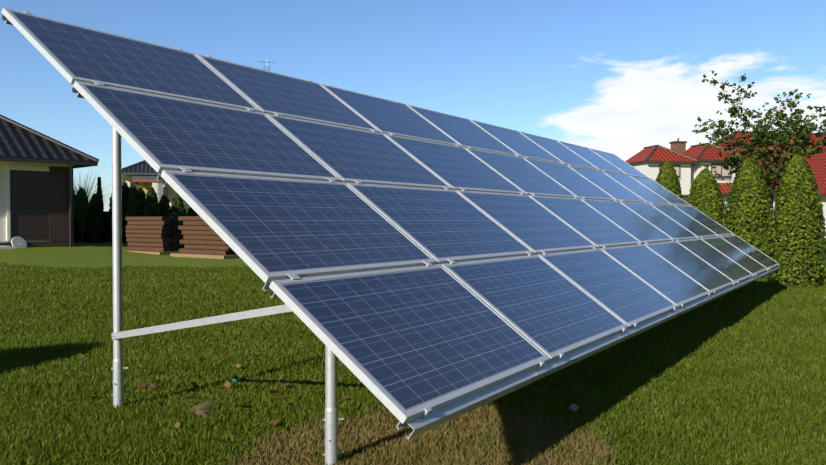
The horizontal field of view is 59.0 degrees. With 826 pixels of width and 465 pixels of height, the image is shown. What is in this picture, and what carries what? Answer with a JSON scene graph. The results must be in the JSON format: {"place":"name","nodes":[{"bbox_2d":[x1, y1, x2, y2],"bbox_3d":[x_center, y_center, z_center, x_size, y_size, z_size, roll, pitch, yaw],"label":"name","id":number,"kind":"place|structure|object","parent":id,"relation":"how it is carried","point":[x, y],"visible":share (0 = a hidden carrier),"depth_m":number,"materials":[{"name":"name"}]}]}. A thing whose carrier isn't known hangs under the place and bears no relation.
{"place":"outdoors","nodes":[
{"label":"outdoors","id":0,"kind":"place"},
{"bbox_2d":[122,160,186,207],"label":"house","id":1,"kind":"structure","parent":0,"point":[144,174],"depth_m":55.28,"materials":[{"name":"tile"}]},
{"bbox_2d":[257,59,275,70],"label":"antenna mast","id":2,"kind":"object","parent":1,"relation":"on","point":[266,66],"visible":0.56,"depth_m":69.59,"materials":[{"name":"silver metal"}]},
{"bbox_2d":[0,241,825,464],"bbox_3d":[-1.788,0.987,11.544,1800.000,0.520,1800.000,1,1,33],"label":"lawn ground","id":3,"kind":"structure","parent":0,"point":[85,254],"depth_m":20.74,"materials":[{"name":"green plant"}]},
{"bbox_2d":[0,114,98,248],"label":"house","id":4,"kind":"structure","parent":3,"relation":"on","point":[36,191],"depth_m":24.74,"materials":[{"name":"brown tile"}]},
{"bbox_2d":[73,169,123,242],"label":"thuja shrubs","id":5,"kind":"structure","parent":3,"relation":"on","point":[81,210],"depth_m":29.38,"materials":[{"name":"green plant"}]},
{"bbox_2d":[73,177,201,242],"bbox_3d":[-10.431,-0.816,30.278,8.611,3.037,1.744,0,1,-1],"label":"dark thuja row","id":6,"kind":"object","parent":3,"relation":"on","point":[97,228],"visible":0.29,"depth_m":30.09,"materials":[{"name":"green plant"}]},
{"bbox_2d":[124,183,196,247],"bbox_3d":[-9.259,-0.679,30.295,5.048,2.762,1.717,0,1,-1],"label":"thuja row","id":7,"kind":"object","parent":3,"relation":"on","point":[153,207],"visible":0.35,"depth_m":29.78,"materials":[{"name":"green plant"}]},
{"bbox_2d":[125,216,239,258],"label":"timber sleeper stacks","id":8,"kind":"object","parent":3,"relation":"on","point":[151,235],"visible":0.71,"depth_m":24.59,"materials":[{"name":"brown wood"}]},
{"bbox_2d":[91,356,351,441],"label":"fallen leaves","id":9,"kind":"object","parent":3,"relation":"on","point":[227,384],"visible":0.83,"depth_m":6.10,"materials":[{"name":"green plant"}]},
{"bbox_2d":[148,375,578,417],"bbox_3d":[-0.511,1.307,5.955,3.437,0.095,1.271,0,1,-4],"label":"lawn debris","id":10,"kind":"object","parent":3,"relation":"on","point":[573,407],"visible":0.62,"depth_m":5.48,"materials":[{"name":"brown plant"}]},
{"bbox_2d":[1,11,780,464],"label":"mounting frame","id":11,"kind":"object","parent":3,"relation":"on","point":[427,419],"visible":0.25,"depth_m":4.99,"materials":[{"name":"metal"}]},
{"bbox_2d":[1,7,779,423],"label":"solar panels","id":12,"kind":"object","parent":11,"relation":"on","point":[387,315],"visible":0.96,"depth_m":5.44,"materials":[{"name":"glass"}]},
{"bbox_2d":[625,131,825,240],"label":"houses","id":13,"kind":"structure","parent":3,"relation":"on","point":[687,164],"depth_m":50.58,"materials":[{"name":"tile"}]},
{"bbox_2d":[655,154,825,287],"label":"thuja hedge","id":14,"kind":"object","parent":3,"relation":"on","point":[795,231],"visible":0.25,"depth_m":15.80,"materials":[{"name":"green plant"}]},
{"bbox_2d":[0,0,825,210],"label":"sky","id":15,"kind":"structure","parent":0,"point":[621,78],"materials":[{"name":"blue"}]},
{"bbox_2d":[692,70,825,216],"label":"cherry tree","id":16,"kind":"object","parent":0,"point":[777,137],"depth_m":24.57,"materials":[{"name":"green plant"}]}
]}

